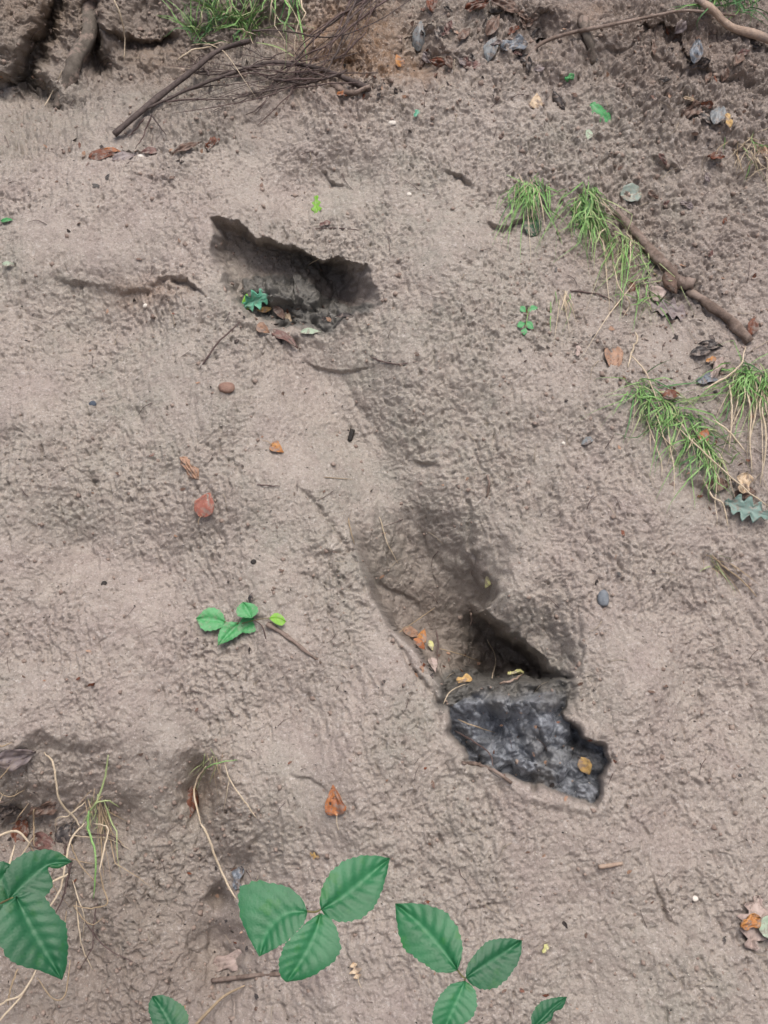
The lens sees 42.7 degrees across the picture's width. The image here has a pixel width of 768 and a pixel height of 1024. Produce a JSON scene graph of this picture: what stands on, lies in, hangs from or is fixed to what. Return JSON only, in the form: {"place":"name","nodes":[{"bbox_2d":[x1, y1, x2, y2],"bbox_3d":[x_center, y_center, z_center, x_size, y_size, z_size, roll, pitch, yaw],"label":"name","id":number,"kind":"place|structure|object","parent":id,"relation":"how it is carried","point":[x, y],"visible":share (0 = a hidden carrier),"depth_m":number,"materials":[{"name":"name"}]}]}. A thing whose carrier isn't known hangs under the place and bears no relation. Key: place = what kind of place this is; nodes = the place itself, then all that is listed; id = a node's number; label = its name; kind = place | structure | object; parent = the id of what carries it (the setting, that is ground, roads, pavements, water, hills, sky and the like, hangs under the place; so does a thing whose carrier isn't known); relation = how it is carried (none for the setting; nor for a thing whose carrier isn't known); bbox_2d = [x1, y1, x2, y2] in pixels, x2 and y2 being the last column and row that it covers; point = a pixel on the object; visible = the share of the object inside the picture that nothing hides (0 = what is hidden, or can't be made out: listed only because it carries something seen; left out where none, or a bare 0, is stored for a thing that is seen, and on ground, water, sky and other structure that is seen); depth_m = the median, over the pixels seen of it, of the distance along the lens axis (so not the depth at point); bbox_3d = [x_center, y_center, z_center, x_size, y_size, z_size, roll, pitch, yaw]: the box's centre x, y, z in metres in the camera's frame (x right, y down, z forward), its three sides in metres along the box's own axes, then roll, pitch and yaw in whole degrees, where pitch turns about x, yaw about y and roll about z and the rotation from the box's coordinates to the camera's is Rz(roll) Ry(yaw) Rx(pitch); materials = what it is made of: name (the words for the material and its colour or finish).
{"place":"outdoors","nodes":[
{"label":"outdoors","id":0,"kind":"place"},
{"bbox_2d":[0,849,71,979],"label":"bramble leaf","id":1,"kind":"object","parent":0,"point":[33,931],"visible":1,"depth_m":1.00,"materials":[{"name":"plant"}]},
{"bbox_2d":[0,0,767,1023],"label":"mud bank","id":2,"kind":"structure","parent":0,"point":[404,448],"depth_m":1.84,"materials":[{"name":"soil"}]},
{"bbox_2d":[0,804,22,817],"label":"dead leaf","id":3,"kind":"object","parent":2,"relation":"on","point":[9,810],"visible":0.93,"depth_m":1.79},
{"bbox_2d":[0,749,35,771],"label":"dead leaf","id":4,"kind":"object","parent":2,"relation":"on","point":[14,760],"visible":1,"depth_m":1.72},
{"bbox_2d":[11,819,28,842],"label":"dead leaf","id":5,"kind":"object","parent":2,"relation":"on","point":[22,826],"visible":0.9,"depth_m":1.83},
{"bbox_2d":[31,831,54,849],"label":"dead leaf","id":6,"kind":"object","parent":2,"relation":"on","point":[45,841],"visible":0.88,"depth_m":1.80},
{"bbox_2d":[29,801,57,816],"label":"dead leaf","id":7,"kind":"object","parent":2,"relation":"on","point":[45,808],"visible":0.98,"depth_m":1.80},
{"bbox_2d":[54,821,75,847],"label":"dead leaf","id":8,"kind":"object","parent":2,"relation":"on","point":[62,834],"visible":0.93,"depth_m":1.79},
{"bbox_2d":[0,790,137,969],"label":"dry stem tangle","id":9,"kind":"object","parent":2,"relation":"on","point":[66,885],"visible":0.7,"depth_m":1.73,"materials":[{"name":"plant"}]},
{"bbox_2d":[52,0,98,109],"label":"tree root","id":10,"kind":"object","parent":2,"relation":"on","point":[82,46],"visible":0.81,"depth_m":2.32,"materials":[{"name":"wood"}]},
{"bbox_2d":[0,742,157,1020],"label":"grass tuft","id":11,"kind":"object","parent":2,"relation":"on","point":[88,824],"visible":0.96,"depth_m":1.73,"materials":[{"name":"plant"}]},
{"bbox_2d":[88,149,115,159],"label":"dead leaf","id":12,"kind":"object","parent":2,"relation":"on","point":[98,154],"visible":0.93,"depth_m":2.07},
{"bbox_2d":[112,151,135,160],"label":"dead leaf","id":13,"kind":"object","parent":2,"relation":"on","point":[121,155],"visible":1,"depth_m":2.07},
{"bbox_2d":[148,995,188,1023],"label":"bramble leaf","id":14,"kind":"object","parent":2,"relation":"on","point":[163,1009],"visible":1,"depth_m":1.05,"materials":[{"name":"plant"}]},
{"bbox_2d":[172,141,200,154],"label":"dead leaf","id":15,"kind":"object","parent":2,"relation":"on","point":[185,146],"visible":1,"depth_m":2.04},
{"bbox_2d":[180,456,198,479],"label":"fallen leaf","id":16,"kind":"object","parent":2,"relation":"on","point":[190,468],"visible":1,"depth_m":1.81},
{"bbox_2d":[186,785,198,817],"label":"dead leaf","id":17,"kind":"object","parent":2,"relation":"on","point":[190,802],"visible":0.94,"depth_m":1.79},
{"bbox_2d":[194,492,214,524],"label":"fallen leaf","id":18,"kind":"object","parent":2,"relation":"on","point":[203,507],"visible":1,"depth_m":1.80,"materials":[{"name":"plant"}]},
{"bbox_2d":[195,985,244,1023],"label":"fallen stick","id":19,"kind":"object","parent":2,"relation":"on","point":[203,1016],"visible":1,"depth_m":1.68,"materials":[{"name":"wood"}]},
{"bbox_2d":[192,750,256,899],"bbox_3d":[-0.288,0.535,1.742,0.077,0.227,0.176,-23,35,-36],"label":"grass tuft","id":20,"kind":"object","parent":2,"relation":"on","point":[210,842],"visible":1,"depth_m":1.73,"materials":[{"name":"plant"}]},
{"bbox_2d":[218,382,234,392],"bbox_3d":[-0.297,-0.235,1.859,0.031,0.018,0.025,-1,63,-10],"label":"brown pebble","id":21,"kind":"object","parent":2,"relation":"on","point":[226,387],"visible":1,"depth_m":1.85,"materials":[{"name":"stone"}]},
{"bbox_2d":[213,949,241,971],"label":"dead leaf","id":22,"kind":"object","parent":2,"relation":"on","point":[228,961],"visible":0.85,"depth_m":1.75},
{"bbox_2d":[159,0,312,102],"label":"grass tuft","id":23,"kind":"object","parent":2,"relation":"on","point":[226,17],"visible":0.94,"depth_m":2.34,"materials":[{"name":"plant"}]},
{"bbox_2d":[231,866,243,889],"bbox_3d":[-0.260,0.652,1.754,0.026,0.013,0.041,-4,67,31],"label":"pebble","id":24,"kind":"object","parent":2,"relation":"on","point":[237,873],"visible":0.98,"depth_m":1.75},
{"bbox_2d":[196,602,285,644],"bbox_3d":[-0.257,0.198,1.762,0.165,0.068,0.054,0,28,0],"label":"bramble seedling","id":25,"kind":"object","parent":2,"relation":"on","point":[209,619],"visible":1,"depth_m":1.76,"materials":[{"name":"green plant"}]},
{"bbox_2d":[211,972,280,982],"bbox_3d":[-0.239,0.805,1.700,0.138,0.076,0.010,8,29,15],"label":"fallen stick","id":26,"kind":"object","parent":2,"relation":"on","point":[238,977],"visible":0.97,"depth_m":1.70,"materials":[{"name":"wood"}]},
{"bbox_2d":[241,288,267,311],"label":"oak leaf","id":27,"kind":"object","parent":2,"relation":"on","point":[258,299],"visible":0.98,"depth_m":2.02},
{"bbox_2d":[112,0,409,148],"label":"brushwood branch","id":28,"kind":"object","parent":2,"relation":"on","point":[153,101],"visible":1,"depth_m":2.12,"materials":[{"name":"brown plant"}]},
{"bbox_2d":[256,322,269,332],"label":"fallen leaf","id":29,"kind":"object","parent":2,"relation":"on","point":[261,327],"visible":1,"depth_m":1.93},
{"bbox_2d":[267,441,283,452],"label":"fallen leaf","id":30,"kind":"object","parent":2,"relation":"on","point":[277,446],"visible":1,"depth_m":1.83,"materials":[{"name":"plant"}]},
{"bbox_2d":[273,306,284,319],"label":"dead leaf","id":31,"kind":"object","parent":2,"relation":"on","point":[278,311],"visible":1,"depth_m":2.03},
{"bbox_2d":[253,0,309,84],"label":"grass tuft","id":32,"kind":"object","parent":2,"relation":"on","point":[274,11],"visible":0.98,"depth_m":2.27,"materials":[{"name":"plant"}]},
{"bbox_2d":[271,329,297,348],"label":"dead leaf","id":33,"kind":"object","parent":2,"relation":"on","point":[279,334],"visible":0.91,"depth_m":1.96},
{"bbox_2d":[265,621,321,663],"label":"twig","id":34,"kind":"object","parent":2,"relation":"on","point":[270,625],"visible":1,"depth_m":1.75,"materials":[{"name":"wood"}]},
{"bbox_2d":[237,855,389,981],"bbox_3d":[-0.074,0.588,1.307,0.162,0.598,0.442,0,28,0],"label":"bramble leaf","id":35,"kind":"object","parent":2,"relation":"on","point":[273,916],"visible":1,"depth_m":1.03,"materials":[{"name":"plant"}]},
{"bbox_2d":[311,195,321,213],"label":"green leaf","id":36,"kind":"object","parent":2,"relation":"on","point":[316,204],"visible":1,"depth_m":2.05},
{"bbox_2d":[325,785,345,829],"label":"fallen leaf","id":37,"kind":"object","parent":2,"relation":"on","point":[336,807],"visible":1,"depth_m":1.66,"materials":[{"name":"plant"}]},
{"bbox_2d":[329,81,370,95],"bbox_3d":[-0.074,-0.895,2.079,0.095,0.026,0.029,14,31,25],"label":"broken stick","id":38,"kind":"object","parent":2,"relation":"on","point":[338,87],"visible":0.98,"depth_m":2.07,"materials":[{"name":"wood"}]},
{"bbox_2d":[349,962,361,986],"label":"fallen leaf","id":39,"kind":"object","parent":2,"relation":"on","point":[355,970],"visible":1,"depth_m":1.62,"materials":[{"name":"plant"}]},
{"bbox_2d":[0,28,756,1009],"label":"tan leaf crumbs","id":40,"kind":"object","parent":2,"relation":"on","point":[442,484],"visible":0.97,"depth_m":1.91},
{"bbox_2d":[1,16,762,999],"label":"dark leaf crumbs","id":41,"kind":"object","parent":2,"relation":"on","point":[371,490],"visible":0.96,"depth_m":1.92,"materials":[{"name":"plant"}]},
{"bbox_2d":[3,8,762,1010],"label":"brown leaf crumbs","id":42,"kind":"object","parent":2,"relation":"on","point":[417,354],"visible":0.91,"depth_m":1.95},
{"bbox_2d":[0,26,766,1014],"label":"dark root shreds","id":43,"kind":"object","parent":2,"relation":"on","point":[460,386],"visible":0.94,"depth_m":1.92,"materials":[{"name":"brown plant"}]},
{"bbox_2d":[0,10,766,1022],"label":"pale grit","id":44,"kind":"object","parent":2,"relation":"on","point":[262,546],"visible":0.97,"depth_m":1.82,"materials":[{"name":"white stone"}]},
{"bbox_2d":[0,2,767,1023],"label":"soil crumbs","id":45,"kind":"object","parent":2,"relation":"on","point":[556,616],"visible":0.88,"depth_m":1.90,"materials":[{"name":"soil"}]},
{"bbox_2d":[0,37,767,1016],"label":"pale straw shreds","id":46,"kind":"object","parent":2,"relation":"on","point":[534,461],"visible":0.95,"depth_m":1.90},
{"bbox_2d":[1,3,766,1023],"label":"dark litter specks","id":47,"kind":"object","parent":2,"relation":"on","point":[367,499],"visible":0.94,"depth_m":1.81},
{"bbox_2d":[19,7,767,996],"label":"rusty leaf crumbs","id":48,"kind":"object","parent":2,"relation":"on","point":[423,663],"visible":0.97,"depth_m":1.84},
{"bbox_2d":[402,626,418,636],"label":"fallen leaf","id":49,"kind":"object","parent":2,"relation":"on","point":[410,631],"visible":0.9,"depth_m":1.95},
{"bbox_2d":[412,21,424,51],"bbox_3d":[0.080,-1.073,2.218,0.036,0.067,0.018,8,17,8],"label":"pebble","id":50,"kind":"object","parent":2,"relation":"on","point":[418,41],"visible":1,"depth_m":2.21,"materials":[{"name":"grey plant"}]},
{"bbox_2d":[429,57,456,67],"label":"dead leaf","id":51,"kind":"object","parent":2,"relation":"on","point":[438,62],"visible":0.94,"depth_m":2.15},
{"bbox_2d":[395,903,521,1023],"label":"bramble leaf","id":52,"kind":"object","parent":2,"relation":"on","point":[430,936],"visible":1,"depth_m":1.05,"materials":[{"name":"plant"}]},
{"bbox_2d":[456,673,471,682],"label":"fallen leaf","id":53,"kind":"object","parent":2,"relation":"on","point":[466,677],"visible":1,"depth_m":1.79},
{"bbox_2d":[458,28,469,40],"bbox_3d":[0.175,-1.035,2.130,0.023,0.012,0.045,32,72,15],"label":"leaf scrap","id":54,"kind":"object","parent":2,"relation":"on","point":[464,33],"visible":1,"depth_m":2.13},
{"bbox_2d":[465,0,488,11],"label":"dead leaf","id":55,"kind":"object","parent":2,"relation":"on","point":[470,6],"visible":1,"depth_m":2.14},
{"bbox_2d":[461,761,511,783],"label":"twig","id":56,"kind":"object","parent":2,"relation":"on","point":[495,771],"visible":1,"depth_m":1.67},
{"bbox_2d":[483,36,497,61],"bbox_3d":[0.231,-0.996,2.115,0.032,0.062,0.019,17,5,16],"label":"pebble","id":57,"kind":"object","parent":2,"relation":"on","point":[489,52],"visible":1,"depth_m":2.11,"materials":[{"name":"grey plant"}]},
{"bbox_2d":[485,15,499,36],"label":"dead leaf","id":58,"kind":"object","parent":2,"relation":"on","point":[492,26],"visible":1,"depth_m":2.13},
{"bbox_2d":[491,0,519,12],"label":"dead leaf","id":59,"kind":"object","parent":2,"relation":"on","point":[511,6],"visible":1,"depth_m":2.15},
{"bbox_2d":[500,34,527,50],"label":"dead leaf","id":60,"kind":"object","parent":2,"relation":"on","point":[518,41],"visible":1,"depth_m":2.10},
{"bbox_2d":[517,305,537,334],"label":"weed","id":61,"kind":"object","parent":2,"relation":"on","point":[520,324],"visible":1,"depth_m":1.91,"materials":[{"name":"green plant"}]},
{"bbox_2d":[488,174,569,255],"bbox_3d":[0.300,-0.594,2.004,0.159,0.165,0.155,7,29,13],"label":"grass tuft","id":62,"kind":"object","parent":2,"relation":"on","point":[528,197],"visible":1,"depth_m":2.01,"materials":[{"name":"plant"}]},
{"bbox_2d":[523,216,540,236],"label":"green leaf","id":63,"kind":"object","parent":2,"relation":"on","point":[532,229],"visible":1,"depth_m":2.01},
{"bbox_2d":[530,93,542,108],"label":"fallen leaf","id":64,"kind":"object","parent":2,"relation":"on","point":[536,101],"visible":1,"depth_m":2.06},
{"bbox_2d":[529,28,545,40],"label":"dead leaf","id":65,"kind":"object","parent":2,"relation":"on","point":[535,34],"visible":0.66,"depth_m":2.19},
{"bbox_2d":[531,997,566,1023],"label":"bramble leaf","id":66,"kind":"object","parent":2,"relation":"on","point":[544,1011],"visible":1,"depth_m":1.06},
{"bbox_2d":[552,91,564,109],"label":"dead leaf","id":67,"kind":"object","parent":2,"relation":"on","point":[557,98],"visible":1,"depth_m":2.10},
{"bbox_2d":[550,290,575,340],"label":"grass tuft","id":68,"kind":"object","parent":2,"relation":"on","point":[566,303],"visible":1,"depth_m":1.95,"materials":[{"name":"plant"}]},
{"bbox_2d":[534,176,632,302],"bbox_3d":[0.416,-0.535,1.998,0.179,0.249,0.207,17,32,29],"label":"grass tuft","id":69,"kind":"object","parent":2,"relation":"on","point":[586,204],"visible":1,"depth_m":2.01,"materials":[{"name":"plant"}]},
{"bbox_2d":[577,757,591,774],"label":"fallen leaf","id":70,"kind":"object","parent":2,"relation":"on","point":[584,764],"visible":1,"depth_m":1.74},
{"bbox_2d":[578,15,595,63],"bbox_3d":[0.435,-1.018,2.119,0.032,0.094,0.055,-14,31,-24],"label":"mud stick","id":71,"kind":"object","parent":2,"relation":"on","point":[583,22],"visible":0.98,"depth_m":2.10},
{"bbox_2d":[590,102,610,121],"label":"green leaf","id":72,"kind":"object","parent":2,"relation":"on","point":[597,108],"visible":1,"depth_m":2.09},
{"bbox_2d":[597,590,608,605],"bbox_3d":[0.395,0.155,1.775,0.021,0.015,0.031,-1,62,12],"label":"slate pebble","id":73,"kind":"object","parent":2,"relation":"on","point":[603,598],"visible":1,"depth_m":1.77,"materials":[{"name":"stone"}]},
{"bbox_2d":[598,862,622,869],"bbox_3d":[0.378,0.589,1.641,0.042,0.008,0.008,-5,28,-9],"label":"wood chip","id":74,"kind":"object","parent":2,"relation":"on","point":[605,866],"visible":1,"depth_m":1.64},
{"bbox_2d":[604,346,622,366],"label":"fallen leaf","id":75,"kind":"object","parent":2,"relation":"on","point":[615,357],"visible":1,"depth_m":1.92,"materials":[{"name":"plant"}]},
{"bbox_2d":[522,9,735,66],"bbox_3d":[0.525,-1.018,2.113,0.461,0.110,0.051,-1,28,-2],"label":"long twig","id":76,"kind":"object","parent":2,"relation":"on","point":[568,33],"visible":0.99,"depth_m":2.10,"materials":[{"name":"wood"}]},
{"bbox_2d":[620,183,640,201],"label":"fallen leaf","id":77,"kind":"object","parent":2,"relation":"on","point":[632,189],"visible":1,"depth_m":2.05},
{"bbox_2d":[581,226,685,354],"bbox_3d":[0.465,-0.450,1.974,0.261,0.204,0.188,-11,30,-20],"label":"grass tuft","id":78,"kind":"object","parent":2,"relation":"on","point":[624,256],"visible":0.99,"depth_m":1.99,"materials":[{"name":"plant"}]},
{"bbox_2d":[608,277,680,329],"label":"grass tuft","id":79,"kind":"object","parent":2,"relation":"on","point":[658,296],"visible":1,"depth_m":1.98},
{"bbox_2d":[614,208,695,289],"bbox_3d":[0.554,-0.538,2.009,0.196,0.142,0.040,23,36,36],"label":"fallen branch","id":80,"kind":"object","parent":2,"relation":"on","point":[657,257],"visible":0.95,"depth_m":2.01,"materials":[{"name":"wood"}]},
{"bbox_2d":[650,286,667,300],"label":"fallen leaf","id":81,"kind":"object","parent":2,"relation":"on","point":[662,291],"visible":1,"depth_m":1.99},
{"bbox_2d":[650,298,685,320],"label":"dead leaf","id":82,"kind":"object","parent":2,"relation":"on","point":[675,311],"visible":1,"depth_m":1.98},
{"bbox_2d":[662,272,677,293],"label":"dead leaf","id":83,"kind":"object","parent":2,"relation":"on","point":[672,286],"visible":1,"depth_m":1.98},
{"bbox_2d":[575,332,767,524],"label":"grass tuft","id":84,"kind":"object","parent":2,"relation":"on","point":[704,451],"visible":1,"depth_m":1.84,"materials":[{"name":"plant"}]},
{"bbox_2d":[663,389,679,399],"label":"dead leaf","id":85,"kind":"object","parent":2,"relation":"on","point":[671,393],"visible":1,"depth_m":1.88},
{"bbox_2d":[675,20,686,33],"bbox_3d":[0.647,-1.057,2.143,0.026,0.028,0.010,6,29,11],"label":"leaf scrap","id":86,"kind":"object","parent":2,"relation":"on","point":[681,26],"visible":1,"depth_m":2.14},
{"bbox_2d":[681,100,701,118],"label":"dead leaf","id":87,"kind":"object","parent":2,"relation":"on","point":[691,110],"visible":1,"depth_m":2.09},
{"bbox_2d":[690,38,702,63],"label":"dead leaf","id":88,"kind":"object","parent":2,"relation":"on","point":[696,51],"visible":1,"depth_m":2.10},
{"bbox_2d":[689,56,710,68],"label":"dead leaf","id":89,"kind":"object","parent":2,"relation":"on","point":[703,62],"visible":1,"depth_m":2.10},
{"bbox_2d":[690,346,712,355],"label":"dead leaf","id":90,"kind":"object","parent":2,"relation":"on","point":[699,350],"visible":1,"depth_m":1.93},
{"bbox_2d":[697,372,717,383],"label":"dead leaf","id":91,"kind":"object","parent":2,"relation":"on","point":[708,377],"visible":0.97,"depth_m":1.91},
{"bbox_2d":[698,340,722,348],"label":"dead leaf","id":92,"kind":"object","parent":2,"relation":"on","point":[710,344],"visible":1,"depth_m":1.93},
{"bbox_2d":[707,150,724,159],"bbox_3d":[0.698,-0.749,2.067,0.036,0.012,0.024,12,69,15],"label":"leaf scrap","id":93,"kind":"object","parent":2,"relation":"on","point":[718,155],"visible":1,"depth_m":2.07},
{"bbox_2d":[710,105,725,125],"bbox_3d":[0.706,-0.839,2.074,0.034,0.016,0.060,23,73,15],"label":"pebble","id":94,"kind":"object","parent":2,"relation":"on","point":[717,115],"visible":1,"depth_m":2.07,"materials":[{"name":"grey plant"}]},
{"bbox_2d":[710,357,725,377],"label":"dead leaf","id":95,"kind":"object","parent":2,"relation":"on","point":[716,371],"visible":1,"depth_m":1.92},
{"bbox_2d":[707,477,729,490],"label":"dead leaf","id":96,"kind":"object","parent":2,"relation":"on","point":[722,483],"visible":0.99,"depth_m":1.83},
{"bbox_2d":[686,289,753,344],"bbox_3d":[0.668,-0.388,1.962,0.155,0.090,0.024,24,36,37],"label":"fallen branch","id":97,"kind":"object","parent":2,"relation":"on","point":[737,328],"visible":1,"depth_m":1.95,"materials":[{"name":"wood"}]},
{"bbox_2d":[675,0,767,33],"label":"grass tuft","id":98,"kind":"object","parent":2,"relation":"on","point":[744,10],"visible":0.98,"depth_m":2.11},
{"bbox_2d":[689,340,767,517],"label":"grass tuft","id":99,"kind":"object","parent":2,"relation":"on","point":[747,386],"visible":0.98,"depth_m":1.87,"materials":[{"name":"plant"}]},
{"bbox_2d":[702,555,757,599],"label":"grass tuft","id":100,"kind":"object","parent":2,"relation":"on","point":[720,569],"visible":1,"depth_m":1.82,"materials":[{"name":"plant"}]},
{"bbox_2d":[694,0,767,43],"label":"pale stick","id":101,"kind":"object","parent":2,"relation":"on","point":[729,25],"visible":1,"depth_m":2.10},
{"bbox_2d":[715,128,767,189],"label":"grass tuft","id":102,"kind":"object","parent":2,"relation":"on","point":[754,157],"visible":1,"depth_m":2.07,"materials":[{"name":"plant"}]},
{"bbox_2d":[733,487,756,498],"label":"dead leaf","id":103,"kind":"object","parent":2,"relation":"on","point":[747,495],"visible":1,"depth_m":1.83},
{"bbox_2d":[737,472,753,493],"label":"fallen leaf","id":104,"kind":"object","parent":2,"relation":"on","point":[745,479],"visible":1,"depth_m":1.82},
{"bbox_2d":[724,494,767,522],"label":"oak leaf","id":105,"kind":"object","parent":2,"relation":"on","point":[745,508],"visible":1,"depth_m":1.81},
{"bbox_2d":[737,895,767,950],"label":"fallen leaf","id":106,"kind":"object","parent":2,"relation":"on","point":[753,935],"visible":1,"depth_m":1.64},
{"bbox_2d":[740,913,760,930],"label":"fallen leaf","id":107,"kind":"object","parent":106,"relation":"on","point":[751,921],"visible":1,"depth_m":1.63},
{"bbox_2d":[747,317,758,334],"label":"dead leaf","id":108,"kind":"object","parent":2,"relation":"on","point":[753,327],"visible":1,"depth_m":1.94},
{"bbox_2d":[759,915,767,937],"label":"green leaf","id":109,"kind":"object","parent":2,"relation":"on","point":[763,929],"visible":1,"depth_m":1.63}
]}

